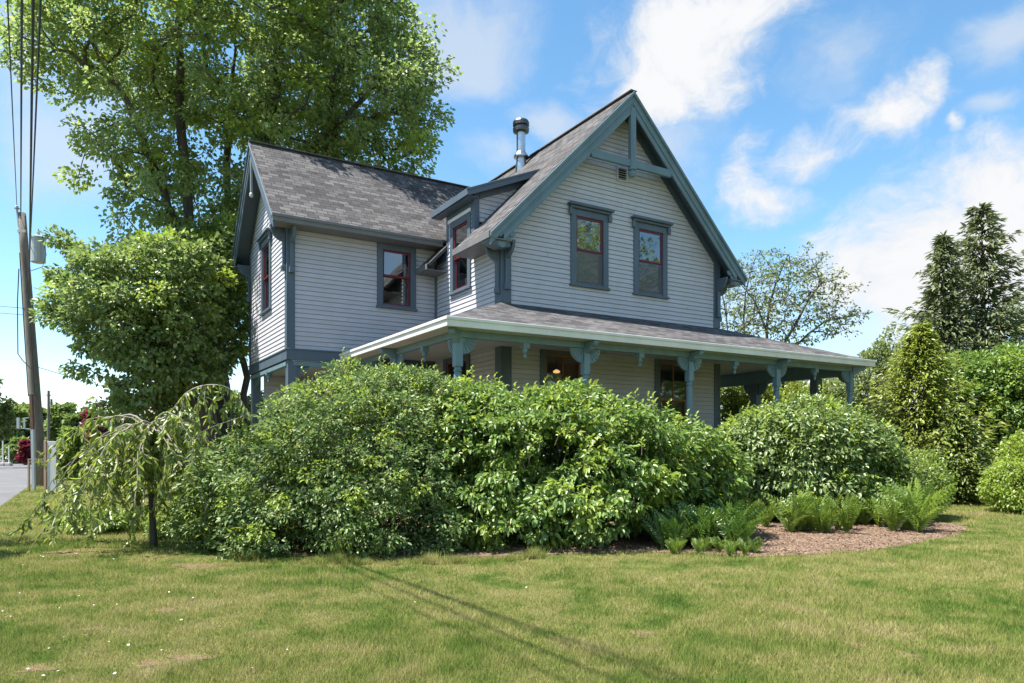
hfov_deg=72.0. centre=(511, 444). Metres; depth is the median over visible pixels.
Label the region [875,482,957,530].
fern
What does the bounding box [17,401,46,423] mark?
distant tree
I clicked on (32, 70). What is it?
overhead cable
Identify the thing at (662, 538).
fern
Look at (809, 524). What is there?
fern
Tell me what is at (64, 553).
bare soil
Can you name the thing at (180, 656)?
bare soil
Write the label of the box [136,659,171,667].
bare soil
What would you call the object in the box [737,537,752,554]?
fern
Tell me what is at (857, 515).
fern
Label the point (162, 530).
bush
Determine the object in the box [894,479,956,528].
fern
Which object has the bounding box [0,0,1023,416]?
sky
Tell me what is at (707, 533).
fern
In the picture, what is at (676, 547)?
fern
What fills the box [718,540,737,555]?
fern
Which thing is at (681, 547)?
fern
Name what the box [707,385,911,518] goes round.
viburnum shrub
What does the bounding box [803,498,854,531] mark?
fern
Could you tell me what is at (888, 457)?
dark shrub
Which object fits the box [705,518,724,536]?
fern
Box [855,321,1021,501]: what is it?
golden cypress
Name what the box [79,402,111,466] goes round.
red maple
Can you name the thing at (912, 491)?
fern
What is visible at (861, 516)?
fern
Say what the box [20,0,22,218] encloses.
overhead cable
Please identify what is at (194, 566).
bare soil
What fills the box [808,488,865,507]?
fern
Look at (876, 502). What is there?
fern
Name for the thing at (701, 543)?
fern
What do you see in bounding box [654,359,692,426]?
window
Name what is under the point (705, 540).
fern
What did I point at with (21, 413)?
distant tree
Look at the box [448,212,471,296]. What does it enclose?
window
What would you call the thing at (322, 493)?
flowering shrub
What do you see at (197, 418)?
distant tree
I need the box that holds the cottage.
[80,407,201,468]
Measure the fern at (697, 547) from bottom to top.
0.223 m
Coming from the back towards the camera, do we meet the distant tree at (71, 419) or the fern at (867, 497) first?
the distant tree at (71, 419)
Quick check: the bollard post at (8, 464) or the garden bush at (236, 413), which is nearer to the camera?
the garden bush at (236, 413)
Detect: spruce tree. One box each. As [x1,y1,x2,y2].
[882,201,1023,353]
[892,230,993,365]
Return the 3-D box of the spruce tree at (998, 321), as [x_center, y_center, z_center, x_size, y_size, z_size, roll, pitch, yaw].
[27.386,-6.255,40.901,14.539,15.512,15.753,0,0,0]
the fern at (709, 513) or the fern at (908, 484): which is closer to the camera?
the fern at (709, 513)
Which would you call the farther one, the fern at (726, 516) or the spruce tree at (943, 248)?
the spruce tree at (943, 248)
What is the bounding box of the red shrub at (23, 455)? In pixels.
[13,438,30,464]
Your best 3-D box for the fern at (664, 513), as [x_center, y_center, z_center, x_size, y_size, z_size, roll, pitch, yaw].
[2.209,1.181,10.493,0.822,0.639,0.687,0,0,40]
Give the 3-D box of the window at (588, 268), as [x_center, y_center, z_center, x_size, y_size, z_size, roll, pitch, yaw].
[1.905,-4.830,17.305,1.351,1.990,0.295,0,0,-31]
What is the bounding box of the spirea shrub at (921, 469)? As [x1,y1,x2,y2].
[871,443,959,522]
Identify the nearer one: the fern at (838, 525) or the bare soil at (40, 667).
the bare soil at (40, 667)
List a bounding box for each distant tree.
[0,379,18,440]
[0,404,30,461]
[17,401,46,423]
[43,402,78,440]
[58,411,83,431]
[171,405,196,419]
[195,389,247,424]
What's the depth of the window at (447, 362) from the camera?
18.28 m
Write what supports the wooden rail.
on the lawn at (164, 559)
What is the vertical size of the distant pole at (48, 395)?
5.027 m
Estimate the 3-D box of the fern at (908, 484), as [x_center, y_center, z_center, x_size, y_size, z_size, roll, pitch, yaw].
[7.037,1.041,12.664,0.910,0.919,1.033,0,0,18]
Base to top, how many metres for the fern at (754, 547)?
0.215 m
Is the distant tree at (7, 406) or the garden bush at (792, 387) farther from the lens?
the distant tree at (7, 406)
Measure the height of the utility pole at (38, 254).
10.129 m
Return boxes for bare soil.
[16,663,58,672]
[43,550,94,555]
[82,624,104,629]
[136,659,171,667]
[150,607,177,612]
[167,654,219,664]
[169,563,231,569]
[630,630,655,637]
[840,641,867,646]
[894,650,919,656]
[965,512,1002,515]
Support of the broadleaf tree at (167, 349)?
on the lawn at (164, 559)
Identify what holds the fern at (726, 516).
on the mulch chips
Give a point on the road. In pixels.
(13, 480)
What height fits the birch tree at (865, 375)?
5.782 m
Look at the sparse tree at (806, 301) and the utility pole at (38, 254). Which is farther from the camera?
the sparse tree at (806, 301)
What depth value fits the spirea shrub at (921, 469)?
13.92 m
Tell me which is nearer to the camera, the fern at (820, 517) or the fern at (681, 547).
the fern at (681, 547)
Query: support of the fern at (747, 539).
on the mulch chips
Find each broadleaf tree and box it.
[28,211,250,490]
[922,341,1023,461]
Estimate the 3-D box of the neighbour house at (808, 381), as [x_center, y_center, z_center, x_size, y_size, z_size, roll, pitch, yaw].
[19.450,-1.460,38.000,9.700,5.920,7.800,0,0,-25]
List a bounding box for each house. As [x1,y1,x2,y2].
[230,89,876,522]
[796,366,922,432]
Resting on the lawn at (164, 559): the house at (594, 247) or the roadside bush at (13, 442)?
the house at (594, 247)
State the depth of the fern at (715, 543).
9.76 m
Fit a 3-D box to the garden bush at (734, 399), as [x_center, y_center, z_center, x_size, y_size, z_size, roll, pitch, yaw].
[7.935,-0.531,23.925,2.894,4.244,3.197,0,0,0]
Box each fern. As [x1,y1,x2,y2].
[638,507,681,547]
[642,515,678,546]
[645,504,694,530]
[657,511,699,540]
[662,501,717,544]
[664,537,686,553]
[665,540,677,553]
[677,504,721,525]
[678,540,685,551]
[679,504,739,546]
[682,509,725,542]
[691,505,720,532]
[691,538,705,553]
[694,500,753,542]
[695,538,710,550]
[703,536,712,550]
[704,498,764,520]
[705,501,765,530]
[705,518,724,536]
[707,509,764,548]
[709,537,731,549]
[712,536,726,551]
[717,519,756,549]
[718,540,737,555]
[726,497,764,512]
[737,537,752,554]
[744,536,759,551]
[744,540,755,551]
[748,538,761,552]
[755,498,777,525]
[756,539,764,549]
[757,504,775,526]
[761,491,815,530]
[770,502,792,529]
[778,506,802,531]
[780,492,823,529]
[785,492,825,529]
[790,500,834,532]
[791,489,829,530]
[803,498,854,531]
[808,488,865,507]
[821,494,855,529]
[823,493,862,531]
[837,500,860,527]
[842,495,871,523]
[850,491,892,526]
[854,500,877,523]
[859,485,879,520]
[860,492,888,525]
[871,495,920,530]
[874,477,934,527]
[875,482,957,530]
[880,484,944,497]
[884,494,955,532]
[893,487,940,506]
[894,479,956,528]
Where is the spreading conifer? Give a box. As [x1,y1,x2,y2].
[919,405,1002,505]
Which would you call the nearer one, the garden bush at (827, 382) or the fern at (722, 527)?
the fern at (722, 527)
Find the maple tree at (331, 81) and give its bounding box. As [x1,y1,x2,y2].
[0,0,463,471]
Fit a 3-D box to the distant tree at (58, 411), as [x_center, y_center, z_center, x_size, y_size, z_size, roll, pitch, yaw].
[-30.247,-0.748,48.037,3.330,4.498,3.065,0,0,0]
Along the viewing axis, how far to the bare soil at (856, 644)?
5.28 m
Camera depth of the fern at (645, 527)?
10.27 m
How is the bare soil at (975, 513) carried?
on the lawn at (164, 559)
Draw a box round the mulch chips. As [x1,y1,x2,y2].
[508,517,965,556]
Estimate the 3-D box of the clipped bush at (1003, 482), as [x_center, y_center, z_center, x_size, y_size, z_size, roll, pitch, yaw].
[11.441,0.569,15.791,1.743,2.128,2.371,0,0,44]
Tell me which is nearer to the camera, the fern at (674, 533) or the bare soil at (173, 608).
the bare soil at (173, 608)
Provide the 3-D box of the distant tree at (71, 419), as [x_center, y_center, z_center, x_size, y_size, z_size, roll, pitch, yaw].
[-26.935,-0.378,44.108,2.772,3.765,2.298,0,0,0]
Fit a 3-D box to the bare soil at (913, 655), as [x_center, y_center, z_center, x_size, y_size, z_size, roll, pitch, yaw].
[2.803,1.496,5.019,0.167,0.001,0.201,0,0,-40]
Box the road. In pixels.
[0,461,31,505]
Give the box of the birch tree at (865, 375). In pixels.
[828,324,914,422]
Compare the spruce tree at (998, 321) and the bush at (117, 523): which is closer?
the bush at (117, 523)
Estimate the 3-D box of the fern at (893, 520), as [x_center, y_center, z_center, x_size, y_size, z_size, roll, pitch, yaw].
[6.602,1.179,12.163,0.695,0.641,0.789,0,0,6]
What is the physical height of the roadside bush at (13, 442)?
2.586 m
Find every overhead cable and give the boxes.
[7,0,16,206]
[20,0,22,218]
[29,0,34,283]
[31,0,41,230]
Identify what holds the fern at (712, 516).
on the mulch chips
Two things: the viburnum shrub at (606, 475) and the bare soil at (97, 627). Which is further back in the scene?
the viburnum shrub at (606, 475)
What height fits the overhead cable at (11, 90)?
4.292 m
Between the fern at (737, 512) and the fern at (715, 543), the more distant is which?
the fern at (737, 512)
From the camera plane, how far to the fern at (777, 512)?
12.20 m
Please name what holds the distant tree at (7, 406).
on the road
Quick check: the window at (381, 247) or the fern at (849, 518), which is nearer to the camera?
the fern at (849, 518)
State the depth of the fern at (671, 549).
9.63 m
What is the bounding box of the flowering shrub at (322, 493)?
[165,347,482,559]
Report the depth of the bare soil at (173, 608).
6.36 m
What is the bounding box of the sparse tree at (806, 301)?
[720,241,871,387]
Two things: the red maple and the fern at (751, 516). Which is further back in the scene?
the red maple
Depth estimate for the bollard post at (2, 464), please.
49.96 m
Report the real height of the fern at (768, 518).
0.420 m
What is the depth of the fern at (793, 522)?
11.96 m
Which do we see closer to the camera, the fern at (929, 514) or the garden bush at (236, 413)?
the fern at (929, 514)
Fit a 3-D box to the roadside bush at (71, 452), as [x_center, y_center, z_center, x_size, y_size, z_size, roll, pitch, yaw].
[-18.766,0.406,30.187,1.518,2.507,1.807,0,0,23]
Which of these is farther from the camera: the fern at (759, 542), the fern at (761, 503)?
the fern at (761, 503)
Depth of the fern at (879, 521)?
12.79 m
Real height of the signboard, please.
1.620 m
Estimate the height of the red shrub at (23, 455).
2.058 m
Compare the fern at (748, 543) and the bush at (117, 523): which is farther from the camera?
the bush at (117, 523)
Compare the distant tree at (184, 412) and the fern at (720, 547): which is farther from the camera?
the distant tree at (184, 412)
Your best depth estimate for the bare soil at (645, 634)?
5.59 m
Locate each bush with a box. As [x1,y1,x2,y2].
[0,436,29,463]
[56,426,92,479]
[58,485,148,533]
[140,492,204,539]
[231,390,263,476]
[720,383,781,449]
[762,380,827,410]
[808,377,868,401]
[974,427,1023,512]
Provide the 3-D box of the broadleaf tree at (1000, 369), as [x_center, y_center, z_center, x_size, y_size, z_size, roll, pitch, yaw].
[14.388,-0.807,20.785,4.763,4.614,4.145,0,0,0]
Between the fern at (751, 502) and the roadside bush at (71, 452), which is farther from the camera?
the roadside bush at (71, 452)
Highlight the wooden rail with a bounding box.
[28,459,43,491]
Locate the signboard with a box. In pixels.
[44,441,56,495]
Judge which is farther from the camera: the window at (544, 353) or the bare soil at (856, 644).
the window at (544, 353)
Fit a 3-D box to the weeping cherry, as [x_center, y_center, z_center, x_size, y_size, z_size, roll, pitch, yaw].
[-5.679,0.397,10.273,3.995,2.537,2.334,0,0,0]
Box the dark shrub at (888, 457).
[865,451,909,485]
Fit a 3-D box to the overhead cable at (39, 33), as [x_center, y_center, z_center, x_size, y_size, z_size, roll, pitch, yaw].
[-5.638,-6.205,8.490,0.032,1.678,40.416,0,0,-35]
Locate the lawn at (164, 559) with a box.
[0,470,1023,682]
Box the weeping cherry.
[6,384,251,554]
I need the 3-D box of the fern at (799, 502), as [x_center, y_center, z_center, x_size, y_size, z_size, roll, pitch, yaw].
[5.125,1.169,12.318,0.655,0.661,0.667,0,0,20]
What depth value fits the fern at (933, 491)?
12.88 m
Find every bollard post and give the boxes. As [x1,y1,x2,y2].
[0,440,4,465]
[5,445,12,465]
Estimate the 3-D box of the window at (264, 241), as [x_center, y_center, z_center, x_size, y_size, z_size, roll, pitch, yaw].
[-6.618,-4.598,18.965,0.270,2.095,1.360,0,0,-31]
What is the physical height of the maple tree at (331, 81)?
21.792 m
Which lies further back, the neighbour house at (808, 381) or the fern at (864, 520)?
the neighbour house at (808, 381)
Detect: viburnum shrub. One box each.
[399,365,759,551]
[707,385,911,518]
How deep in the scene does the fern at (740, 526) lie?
9.84 m
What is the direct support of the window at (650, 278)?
in the house at (594, 247)
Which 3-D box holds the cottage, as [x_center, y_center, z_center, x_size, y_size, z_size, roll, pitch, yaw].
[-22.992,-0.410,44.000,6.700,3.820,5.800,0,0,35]
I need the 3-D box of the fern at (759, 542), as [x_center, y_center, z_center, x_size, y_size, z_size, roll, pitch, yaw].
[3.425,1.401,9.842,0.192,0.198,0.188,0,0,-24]
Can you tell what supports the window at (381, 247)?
in the house at (594, 247)
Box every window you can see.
[256,227,271,315]
[376,242,417,311]
[443,353,470,383]
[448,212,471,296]
[539,349,581,386]
[567,201,614,290]
[630,215,673,299]
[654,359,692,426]
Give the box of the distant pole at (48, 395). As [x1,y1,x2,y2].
[46,391,50,440]
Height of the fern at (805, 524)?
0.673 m
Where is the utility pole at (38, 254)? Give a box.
[14,205,46,485]
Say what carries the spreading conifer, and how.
on the lawn at (164, 559)
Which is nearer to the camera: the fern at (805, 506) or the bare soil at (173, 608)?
the bare soil at (173, 608)
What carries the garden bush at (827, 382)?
on the lawn at (164, 559)

